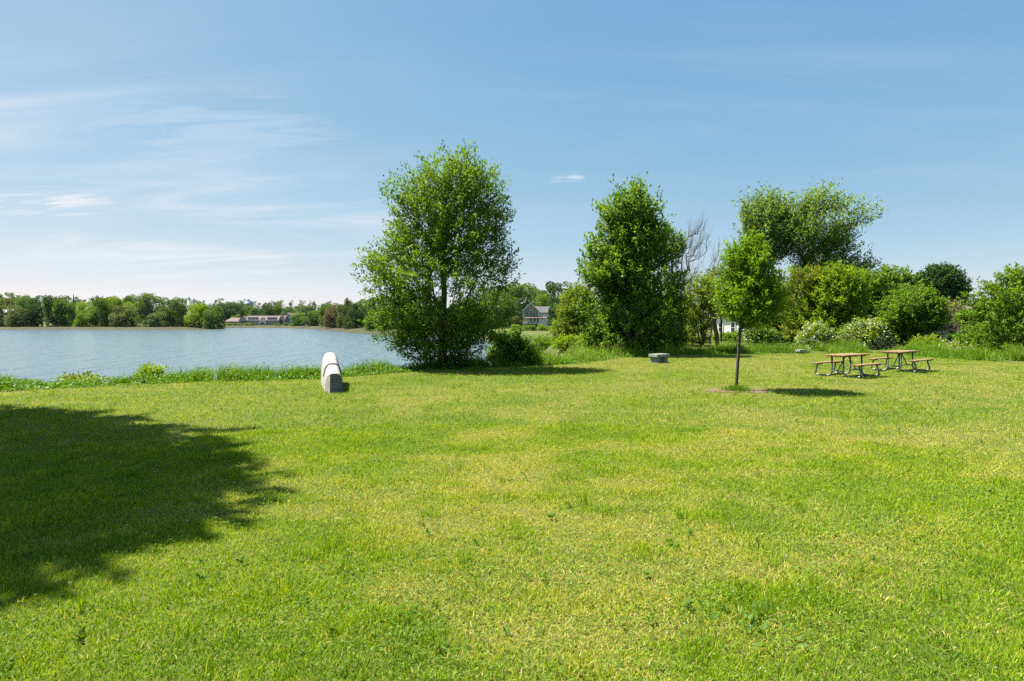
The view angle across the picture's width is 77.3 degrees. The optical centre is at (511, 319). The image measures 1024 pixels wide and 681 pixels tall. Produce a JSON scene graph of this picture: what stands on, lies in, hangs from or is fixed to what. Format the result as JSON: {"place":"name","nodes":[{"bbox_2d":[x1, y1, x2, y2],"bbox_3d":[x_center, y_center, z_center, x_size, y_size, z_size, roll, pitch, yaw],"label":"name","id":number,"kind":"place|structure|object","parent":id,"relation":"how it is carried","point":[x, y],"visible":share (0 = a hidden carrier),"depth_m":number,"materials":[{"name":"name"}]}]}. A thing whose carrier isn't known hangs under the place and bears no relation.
{"place":"outdoors","nodes":[
{"label":"outdoors","id":0,"kind":"place"},
{"bbox_2d":[0,328,497,383],"bbox_3d":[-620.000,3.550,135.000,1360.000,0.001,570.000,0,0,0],"label":"water","id":1,"kind":"structure","parent":0,"point":[46,355],"depth_m":74.41,"materials":[{"name":"blue liquid"}]},
{"bbox_2d":[225,316,290,324],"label":"waterside building","id":2,"kind":"structure","parent":0,"point":[265,320],"depth_m":330.15,"materials":[{"name":"white"}]},
{"bbox_2d":[0,304,1023,680],"bbox_3d":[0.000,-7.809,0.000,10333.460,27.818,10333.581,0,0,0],"label":"ground","id":3,"kind":"structure","parent":0,"point":[576,516],"depth_m":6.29,"materials":[{"name":"green plant"}]},
{"bbox_2d":[0,298,15,308],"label":"tree","id":4,"kind":"object","parent":3,"relation":"on","point":[7,301],"visible":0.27,"depth_m":328.98,"materials":[{"name":"green plant"}]},
{"bbox_2d":[0,305,17,326],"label":"tree","id":5,"kind":"object","parent":3,"relation":"on","point":[2,315],"visible":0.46,"depth_m":254.11,"materials":[{"name":"green plant"}]},
{"bbox_2d":[4,307,33,326],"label":"tree","id":6,"kind":"object","parent":3,"relation":"on","point":[14,320],"visible":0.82,"depth_m":249.68,"materials":[{"name":"green plant"}]},
{"bbox_2d":[14,296,34,315],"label":"tree","id":7,"kind":"object","parent":3,"relation":"on","point":[21,303],"visible":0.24,"depth_m":339.37,"materials":[{"name":"green plant"}]},
{"bbox_2d":[20,321,33,326],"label":"beach bush","id":8,"kind":"object","parent":3,"relation":"on","point":[25,323],"visible":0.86,"depth_m":250.36,"materials":[{"name":"green plant"}]},
{"bbox_2d":[23,295,60,326],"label":"tree","id":9,"kind":"object","parent":3,"relation":"on","point":[46,305],"visible":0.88,"depth_m":253.66,"materials":[{"name":"green plant"}]},
{"bbox_2d":[51,298,79,326],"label":"tree","id":10,"kind":"object","parent":3,"relation":"on","point":[68,308],"visible":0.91,"depth_m":255.75,"materials":[{"name":"green plant"}]},
{"bbox_2d":[56,369,109,381],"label":"bank bush","id":11,"kind":"object","parent":3,"relation":"on","point":[69,377],"visible":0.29,"depth_m":20.27,"materials":[{"name":"green plant"}]},
{"bbox_2d":[72,309,99,326],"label":"tree","id":12,"kind":"object","parent":3,"relation":"on","point":[85,317],"visible":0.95,"depth_m":250.64,"materials":[{"name":"green plant"}]},
{"bbox_2d":[75,301,97,322],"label":"tree","id":13,"kind":"object","parent":3,"relation":"on","point":[82,304],"visible":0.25,"depth_m":328.05,"materials":[{"name":"green plant"}]},
{"bbox_2d":[90,297,113,326],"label":"tree","id":14,"kind":"object","parent":3,"relation":"on","point":[104,309],"visible":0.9,"depth_m":254.53,"materials":[{"name":"green plant"}]},
{"bbox_2d":[108,305,136,326],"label":"tree","id":15,"kind":"object","parent":3,"relation":"on","point":[119,317],"visible":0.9,"depth_m":247.41,"materials":[{"name":"green plant"}]},
{"bbox_2d":[106,296,139,326],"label":"tree","id":16,"kind":"object","parent":3,"relation":"on","point":[118,300],"visible":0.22,"depth_m":261.62,"materials":[{"name":"green plant"}]},
{"bbox_2d":[119,294,139,319],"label":"tree","id":17,"kind":"object","parent":3,"relation":"on","point":[128,299],"visible":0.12,"depth_m":317.22,"materials":[{"name":"green plant"}]},
{"bbox_2d":[134,361,167,378],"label":"bank bush","id":18,"kind":"object","parent":3,"relation":"on","point":[148,369],"visible":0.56,"depth_m":20.86,"materials":[{"name":"green plant"}]},
{"bbox_2d":[130,292,173,326],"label":"tree","id":19,"kind":"object","parent":3,"relation":"on","point":[144,305],"visible":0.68,"depth_m":254.39,"materials":[{"name":"green plant"}]},
{"bbox_2d":[141,311,170,326],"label":"tree","id":20,"kind":"object","parent":3,"relation":"on","point":[153,318],"visible":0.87,"depth_m":246.72,"materials":[{"name":"green plant"}]},
{"bbox_2d":[156,297,187,326],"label":"tree","id":21,"kind":"object","parent":3,"relation":"on","point":[179,312],"visible":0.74,"depth_m":254.38,"materials":[{"name":"green plant"}]},
{"bbox_2d":[183,303,208,328],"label":"tree","id":22,"kind":"object","parent":3,"relation":"on","point":[200,308],"visible":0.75,"depth_m":251.84,"materials":[{"name":"green plant"}]},
{"bbox_2d":[200,305,225,328],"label":"tree","id":23,"kind":"object","parent":3,"relation":"on","point":[215,318],"visible":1,"depth_m":248.40,"materials":[{"name":"green plant"}]},
{"bbox_2d":[207,302,231,322],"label":"tree","id":24,"kind":"object","parent":3,"relation":"on","point":[223,307],"visible":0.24,"depth_m":379.37,"materials":[{"name":"green plant"}]},
{"bbox_2d":[225,302,244,319],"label":"tree","id":25,"kind":"object","parent":3,"relation":"on","point":[236,308],"visible":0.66,"depth_m":382.69,"materials":[{"name":"green plant"}]},
{"bbox_2d":[243,306,258,315],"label":"tree","id":26,"kind":"object","parent":3,"relation":"on","point":[249,308],"visible":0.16,"depth_m":389.59,"materials":[{"name":"green plant"}]},
{"bbox_2d":[249,307,265,315],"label":"tree","id":27,"kind":"object","parent":3,"relation":"on","point":[254,311],"visible":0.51,"depth_m":374.58,"materials":[{"name":"green plant"}]},
{"bbox_2d":[259,302,272,315],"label":"tree","id":28,"kind":"object","parent":3,"relation":"on","point":[268,310],"visible":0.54,"depth_m":383.92,"materials":[{"name":"green plant"}]},
{"bbox_2d":[269,305,281,315],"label":"tree","id":29,"kind":"object","parent":3,"relation":"on","point":[277,309],"visible":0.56,"depth_m":387.49,"materials":[{"name":"green plant"}]},
{"bbox_2d":[0,349,576,391],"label":"bank grass","id":30,"kind":"structure","parent":3,"relation":"on","point":[12,384],"depth_m":20.95,"materials":[{"name":"green plant"}]},
{"bbox_2d":[281,308,296,315],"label":"tree","id":31,"kind":"object","parent":3,"relation":"on","point":[287,310],"visible":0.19,"depth_m":417.94,"materials":[{"name":"green plant"}]},
{"bbox_2d":[282,313,307,324],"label":"slate building","id":32,"kind":"structure","parent":3,"relation":"on","point":[288,315],"depth_m":350.00,"materials":[{"name":"white paint"}]},
{"bbox_2d":[290,312,305,325],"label":"tree","id":33,"kind":"object","parent":3,"relation":"on","point":[296,320],"visible":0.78,"depth_m":289.92,"materials":[{"name":"green plant"}]},
{"bbox_2d":[295,306,317,316],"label":"tree","id":34,"kind":"object","parent":3,"relation":"on","point":[305,309],"visible":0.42,"depth_m":396.28,"materials":[{"name":"green plant"}]},
{"bbox_2d":[300,310,322,325],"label":"tree","id":35,"kind":"object","parent":3,"relation":"on","point":[311,321],"visible":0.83,"depth_m":281.25,"materials":[{"name":"green plant"}]},
{"bbox_2d":[317,302,337,326],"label":"tree","id":36,"kind":"object","parent":3,"relation":"on","point":[323,307],"visible":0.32,"depth_m":261.06,"materials":[{"name":"green plant"}]},
{"bbox_2d":[323,305,339,328],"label":"tree","id":37,"kind":"object","parent":3,"relation":"on","point":[328,320],"visible":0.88,"depth_m":238.39,"materials":[{"name":"brown plant"}]},
{"bbox_2d":[321,352,342,392],"bbox_3d":[-5.215,1.496,18.529,0.554,0.989,3.051,0,0,-18],"label":"overturned boat","id":38,"kind":"object","parent":3,"relation":"on","point":[331,377],"visible":0.93,"depth_m":17.48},
{"bbox_2d":[336,304,348,327],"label":"tree","id":39,"kind":"object","parent":3,"relation":"on","point":[341,315],"visible":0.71,"depth_m":230.92,"materials":[{"name":"green plant"}]},
{"bbox_2d":[344,298,351,309],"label":"tree","id":40,"kind":"object","parent":3,"relation":"on","point":[347,301],"visible":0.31,"depth_m":258.83,"materials":[{"name":"green plant"}]},
{"bbox_2d":[342,302,363,328],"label":"tree","id":41,"kind":"object","parent":3,"relation":"on","point":[352,308],"visible":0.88,"depth_m":213.79,"materials":[{"name":"green plant"}]},
{"bbox_2d":[0,292,707,321],"bbox_3d":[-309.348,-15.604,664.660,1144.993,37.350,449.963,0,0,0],"label":"distant wood","id":42,"kind":"object","parent":3,"relation":"on","point":[78,300],"visible":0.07,"depth_m":639.05,"materials":[{"name":"green plant"}]},
{"bbox_2d":[348,299,368,326],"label":"tree","id":43,"kind":"object","parent":3,"relation":"on","point":[361,302],"visible":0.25,"depth_m":232.97,"materials":[{"name":"green plant"}]},
{"bbox_2d":[362,315,375,330],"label":"tree","id":44,"kind":"object","parent":3,"relation":"on","point":[368,324],"visible":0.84,"depth_m":179.11,"materials":[{"name":"green plant"}]},
{"bbox_2d":[364,298,382,322],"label":"tree","id":45,"kind":"object","parent":3,"relation":"on","point":[369,306],"visible":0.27,"depth_m":223.83,"materials":[{"name":"green plant"}]},
{"bbox_2d":[349,139,525,369],"bbox_3d":[-3.100,-2.436,25.832,7.359,9.945,6.372,0,0,0],"label":"ash tree","id":46,"kind":"object","parent":3,"relation":"on","point":[457,339],"visible":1,"depth_m":24.95,"materials":[{"name":"green plant"}]},
{"bbox_2d":[454,296,480,326],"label":"tree","id":47,"kind":"object","parent":3,"relation":"on","point":[464,301],"visible":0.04,"depth_m":178.77,"materials":[{"name":"green plant"}]},
{"bbox_2d":[475,286,515,328],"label":"tree","id":48,"kind":"object","parent":3,"relation":"on","point":[508,311],"visible":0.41,"depth_m":202.92,"materials":[{"name":"green plant"}]},
{"bbox_2d":[0,372,1020,677],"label":"lawn weed","id":49,"kind":"object","parent":3,"relation":"on","point":[686,604],"visible":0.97,"depth_m":4.45,"materials":[{"name":"green plant"}]},
{"bbox_2d":[499,298,523,326],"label":"tree","id":50,"kind":"object","parent":3,"relation":"on","point":[518,311],"visible":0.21,"depth_m":239.31,"materials":[{"name":"green plant"}]},
{"bbox_2d":[9,352,1014,672],"bbox_3d":[7.120,1.875,19.029,43.442,0.091,21.805,0,0,-36],"label":"clover flower","id":51,"kind":"object","parent":3,"relation":"on","point":[539,512],"visible":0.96,"depth_m":7.34,"materials":[{"name":"white plant"}]},
{"bbox_2d":[484,327,541,364],"bbox_3d":[0.044,1.266,28.009,2.751,1.945,2.454,0,0,0],"label":"dark shrub","id":52,"kind":"object","parent":3,"relation":"on","point":[507,341],"visible":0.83,"depth_m":27.51,"materials":[{"name":"green plant"}]},
{"bbox_2d":[507,316,522,327],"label":"tree","id":53,"kind":"object","parent":3,"relation":"on","point":[515,320],"visible":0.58,"depth_m":223.77,"materials":[{"name":"green plant"}]},
{"bbox_2d":[509,324,520,330],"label":"hedge bush","id":54,"kind":"object","parent":3,"relation":"on","point":[514,326],"visible":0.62,"depth_m":139.94,"materials":[{"name":"green plant"}]},
{"bbox_2d":[504,281,546,323],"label":"tree","id":55,"kind":"object","parent":3,"relation":"on","point":[519,292],"visible":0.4,"depth_m":280.32,"materials":[{"name":"green plant"}]},
{"bbox_2d":[520,325,537,330],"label":"hedge bush","id":56,"kind":"object","parent":3,"relation":"on","point":[530,328],"visible":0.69,"depth_m":139.67,"materials":[{"name":"green plant"}]},
{"bbox_2d":[521,303,545,326],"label":"gabled house","id":57,"kind":"structure","parent":3,"relation":"on","point":[530,311],"depth_m":249.93,"materials":[{"name":"grey"}]},
{"bbox_2d":[529,289,548,302],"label":"tree","id":58,"kind":"object","parent":3,"relation":"on","point":[541,291],"visible":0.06,"depth_m":319.09,"materials":[{"name":"green plant"}]},
{"bbox_2d":[533,293,549,305],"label":"tree","id":59,"kind":"object","parent":3,"relation":"on","point":[541,300],"visible":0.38,"depth_m":272.66,"materials":[{"name":"green plant"}]},
{"bbox_2d":[535,306,549,326],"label":"wing house","id":60,"kind":"structure","parent":3,"relation":"on","point":[543,310],"depth_m":262.00,"materials":[{"name":"grey"}]},
{"bbox_2d":[536,324,548,330],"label":"hedge bush","id":61,"kind":"object","parent":3,"relation":"on","point":[540,327],"visible":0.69,"depth_m":139.55,"materials":[{"name":"green plant"}]},
{"bbox_2d":[532,334,554,349],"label":"thicket bush","id":62,"kind":"object","parent":3,"relation":"on","point":[545,340],"visible":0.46,"depth_m":51.39,"materials":[{"name":"green plant"}]},
{"bbox_2d":[548,302,558,326],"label":"tree","id":63,"kind":"object","parent":3,"relation":"on","point":[552,314],"visible":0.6,"depth_m":234.40,"materials":[{"name":"green plant"}]},
{"bbox_2d":[544,281,572,318],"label":"tree","id":64,"kind":"object","parent":3,"relation":"on","point":[551,290],"visible":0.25,"depth_m":299.61,"materials":[{"name":"green plant"}]},
{"bbox_2d":[549,332,583,350],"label":"thicket bush","id":65,"kind":"object","parent":3,"relation":"on","point":[561,341],"visible":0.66,"depth_m":43.40,"materials":[{"name":"green plant"}]},
{"bbox_2d":[543,280,600,348],"bbox_3d":[4.715,-0.319,48.176,4.134,5.407,4.027,0,0,-38],"label":"lime bush","id":66,"kind":"object","parent":3,"relation":"on","point":[569,323],"visible":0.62,"depth_m":47.40,"materials":[{"name":"green plant"}]},
{"bbox_2d":[470,334,692,366],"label":"meadow grass","id":67,"kind":"structure","parent":3,"relation":"on","point":[577,354],"depth_m":31.90,"materials":[{"name":"green plant"}]},
{"bbox_2d":[575,310,633,352],"bbox_3d":[5.573,0.912,37.029,3.974,3.174,3.134,0,0,0],"label":"thicket bush","id":68,"kind":"object","parent":3,"relation":"on","point":[613,326],"visible":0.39,"depth_m":36.42,"materials":[{"name":"green plant"}]},
{"bbox_2d":[565,170,681,353],"bbox_3d":[6.284,-3.048,36.004,6.671,10.528,5.340,0,0,0],"label":"maple tree","id":69,"kind":"object","parent":3,"relation":"on","point":[620,270],"visible":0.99,"depth_m":35.05,"materials":[{"name":"green plant"}]},
{"bbox_2d":[649,353,669,362],"bbox_3d":[6.728,1.765,29.250,0.920,0.430,0.500,0,0,-40],"label":"stone bench","id":70,"kind":"object","parent":3,"relation":"on","point":[659,357],"visible":0.81,"depth_m":29.06,"materials":[{"name":"grey stone"}]},
{"bbox_2d":[641,308,694,351],"bbox_3d":[9.488,0.749,40.028,3.940,3.179,3.298,0,0,0],"label":"thicket bush","id":71,"kind":"object","parent":3,"relation":"on","point":[685,339],"visible":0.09,"depth_m":39.41,"materials":[{"name":"green plant"}]},
{"bbox_2d":[655,214,693,348],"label":"birch tree","id":72,"kind":"object","parent":3,"relation":"on","point":[678,299],"visible":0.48,"depth_m":38.14,"materials":[{"name":"green plant"}]},
{"bbox_2d":[675,214,711,294],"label":"dead tree","id":73,"kind":"object","parent":3,"relation":"on","point":[694,232],"visible":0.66,"depth_m":41.95,"materials":[{"name":"grey wood"}]},
{"bbox_2d":[680,270,720,346],"bbox_3d":[13.759,-0.741,47.014,3.693,5.922,3.427,0,0,0],"label":"lime bush","id":74,"kind":"object","parent":3,"relation":"on","point":[701,301],"visible":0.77,"depth_m":46.48,"materials":[{"name":"green plant"}]},
{"bbox_2d":[699,236,728,343],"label":"dead tree","id":75,"kind":"object","parent":3,"relation":"on","point":[715,257],"visible":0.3,"depth_m":51.97,"materials":[{"name":"grey wood"}]},
{"bbox_2d":[710,304,720,345],"bbox_3d":[14.639,0.245,46.029,0.914,3.727,0.337,0,0,10],"label":"ivy trunk","id":76,"kind":"object","parent":3,"relation":"on","point":[715,328],"visible":0.64,"depth_m":45.94,"materials":[{"name":"green plant"}]},
{"bbox_2d":[696,268,738,341],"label":"tree","id":77,"kind":"object","parent":3,"relation":"on","point":[717,300],"visible":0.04,"depth_m":56.91,"materials":[{"name":"green plant"}]},
{"bbox_2d":[711,330,742,340],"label":"thicket bush","id":78,"kind":"object","parent":3,"relation":"on","point":[731,335],"visible":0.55,"depth_m":59.23,"materials":[{"name":"green plant"}]},
{"bbox_2d":[716,316,743,332],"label":"white house","id":79,"kind":"structure","parent":3,"relation":"on","point":[727,326],"depth_m":100.24,"materials":[{"name":"paint"}]},
{"bbox_2d":[709,388,770,392],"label":"bare soil","id":80,"kind":"structure","parent":3,"relation":"on","point":[756,390],"depth_m":17.55,"materials":[{"name":"brown soil"}]},
{"bbox_2d":[720,383,755,392],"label":"weed tuft","id":81,"kind":"object","parent":80,"relation":"on","point":[738,388],"visible":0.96,"depth_m":17.46,"materials":[{"name":"green plant"}]},
{"bbox_2d":[704,224,802,385],"bbox_3d":[6.666,-0.256,17.709,2.586,4.717,2.517,0,0,0],"label":"young tree","id":82,"kind":"object","parent":3,"relation":"on","point":[753,294],"visible":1,"depth_m":17.38,"materials":[{"name":"green plant"}]},
{"bbox_2d":[742,321,780,346],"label":"blossom bush","id":83,"kind":"object","parent":3,"relation":"on","point":[764,333],"visible":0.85,"depth_m":42.55,"materials":[{"name":"green plant"}]},
{"bbox_2d":[731,178,802,268],"bbox_3d":[25.517,-5.878,64.044,7.221,16.329,6.603,0,0,-22],"label":"poplar tree","id":84,"kind":"object","parent":3,"relation":"on","point":[763,211],"visible":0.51,"depth_m":62.70,"materials":[{"name":"green plant"}]},
{"bbox_2d":[747,279,799,344],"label":"thicket tree","id":85,"kind":"object","parent":3,"relation":"on","point":[774,325],"visible":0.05,"depth_m":48.93,"materials":[{"name":"green plant"}]},
{"bbox_2d":[769,301,797,344],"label":"thicket bush","id":86,"kind":"object","parent":3,"relation":"on","point":[787,340],"visible":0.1,"depth_m":48.57,"materials":[{"name":"green plant"}]},
{"bbox_2d":[795,349,805,353],"bbox_3d":[16.745,1.845,37.143,0.520,0.270,0.360,0,0,-25],"label":"stone bench","id":87,"kind":"object","parent":3,"relation":"on","point":[799,351],"visible":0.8,"depth_m":37.04,"materials":[{"name":"grey stone"}]},
{"bbox_2d":[776,261,837,345],"bbox_3d":[21.520,-1.052,47.026,4.457,6.550,3.894,0,0,0],"label":"thicket tree","id":88,"kind":"object","parent":3,"relation":"on","point":[800,283],"visible":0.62,"depth_m":46.48,"materials":[{"name":"green plant"}]},
{"bbox_2d":[591,302,1023,342],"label":"undergrowth","id":89,"kind":"object","parent":3,"relation":"on","point":[832,313],"depth_m":58.53,"materials":[{"name":"green plant"}]},
{"bbox_2d":[793,319,842,347],"bbox_3d":[21.169,1.156,44.083,3.427,2.428,3.080,0,0,0],"label":"blossom bush","id":90,"kind":"object","parent":3,"relation":"on","point":[814,330],"visible":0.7,"depth_m":43.42,"materials":[{"name":"green plant"}]},
{"bbox_2d":[790,259,873,341],"bbox_3d":[23.008,-1.075,45.989,5.832,6.646,4.654,0,0,0],"label":"thicket tree","id":91,"kind":"object","parent":3,"relation":"on","point":[847,285],"visible":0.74,"depth_m":45.02,"materials":[{"name":"green plant"}]},
{"bbox_2d":[779,176,889,312],"bbox_3d":[30.804,-5.768,62.014,11.176,16.091,7.950,0,0,0],"label":"poplar tree","id":92,"kind":"object","parent":3,"relation":"on","point":[807,231],"visible":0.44,"depth_m":60.88,"materials":[{"name":"green plant"}]},
{"bbox_2d":[810,353,884,377],"bbox_3d":[11.661,1.570,22.284,1.769,0.764,1.694,0,0,-36],"label":"picnic table","id":93,"kind":"object","parent":3,"relation":"on","point":[849,356],"visible":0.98,"depth_m":22.06,"materials":[{"name":"brown wood"}]},
{"bbox_2d":[836,315,900,349],"bbox_3d":[23.753,0.921,43.004,4.085,2.574,3.226,0,0,0],"label":"blossom bush","id":94,"kind":"object","parent":3,"relation":"on","point":[874,332],"visible":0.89,"depth_m":42.22,"materials":[{"name":"green plant"}]},
{"bbox_2d":[841,267,895,319],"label":"thicket tree","id":95,"kind":"object","parent":3,"relation":"on","point":[878,281],"visible":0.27,"depth_m":47.99,"materials":[{"name":"green plant"}]},
{"bbox_2d":[867,350,933,371],"bbox_3d":[14.942,1.570,24.631,1.773,0.764,1.694,0,0,-38],"label":"picnic table","id":96,"kind":"object","parent":3,"relation":"on","point":[899,356],"visible":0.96,"depth_m":24.41,"materials":[{"name":"brown wood"}]},
{"bbox_2d":[880,264,925,333],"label":"thicket tree","id":97,"kind":"object","parent":3,"relation":"on","point":[899,277],"visible":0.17,"depth_m":55.14,"materials":[{"name":"green plant"}]},
{"bbox_2d":[859,281,953,347],"bbox_3d":[26.655,-0.288,43.059,5.672,4.923,4.554,0,0,0],"label":"domed tree","id":98,"kind":"object","parent":3,"relation":"on","point":[908,312],"visible":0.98,"depth_m":42.07,"materials":[{"name":"green plant"}]},
{"bbox_2d":[904,332,945,346],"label":"fern bush","id":99,"kind":"object","parent":3,"relation":"on","point":[924,338],"visible":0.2,"depth_m":39.85,"materials":[{"name":"green plant"}]},
{"bbox_2d":[913,261,973,311],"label":"round tree","id":100,"kind":"object","parent":3,"relation":"on","point":[946,280],"visible":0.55,"depth_m":107.55,"materials":[{"name":"green plant"}]},
{"bbox_2d":[931,340,979,350],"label":"blossom bush","id":101,"kind":"object","parent":3,"relation":"on","point":[958,343],"visible":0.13,"depth_m":37.09,"materials":[{"name":"green plant"}]},
{"bbox_2d":[943,296,971,342],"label":"brown bush","id":102,"kind":"object","parent":3,"relation":"on","point":[951,313],"visible":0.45,"depth_m":53.92,"materials":[{"name":"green plant"}]},
{"bbox_2d":[951,308,983,346],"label":"thicket bush","id":103,"kind":"object","parent":3,"relation":"on","point":[961,315],"visible":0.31,"depth_m":46.86,"materials":[{"name":"green plant"}]},
{"bbox_2d":[946,261,1023,353],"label":"bush","id":104,"kind":"object","parent":3,"relation":"on","point":[1005,310],"visible":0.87,"depth_m":36.60,"materials":[{"name":"green plant"}]},
{"bbox_2d":[0,0,1023,316],"label":"sky","id":105,"kind":"structure","parent":0,"point":[210,151],"materials":[{"name":"blue"}]},
{"bbox_2d":[672,333,1023,361],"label":"thicket grass","id":106,"kind":"structure","parent":0,"point":[972,353],"depth_m":36.62,"materials":[{"name":"green plant"}]},
{"bbox_2d":[923,325,959,340],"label":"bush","id":107,"kind":"object","parent":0,"point":[947,337],"visible":0.05,"depth_m":57.12,"materials":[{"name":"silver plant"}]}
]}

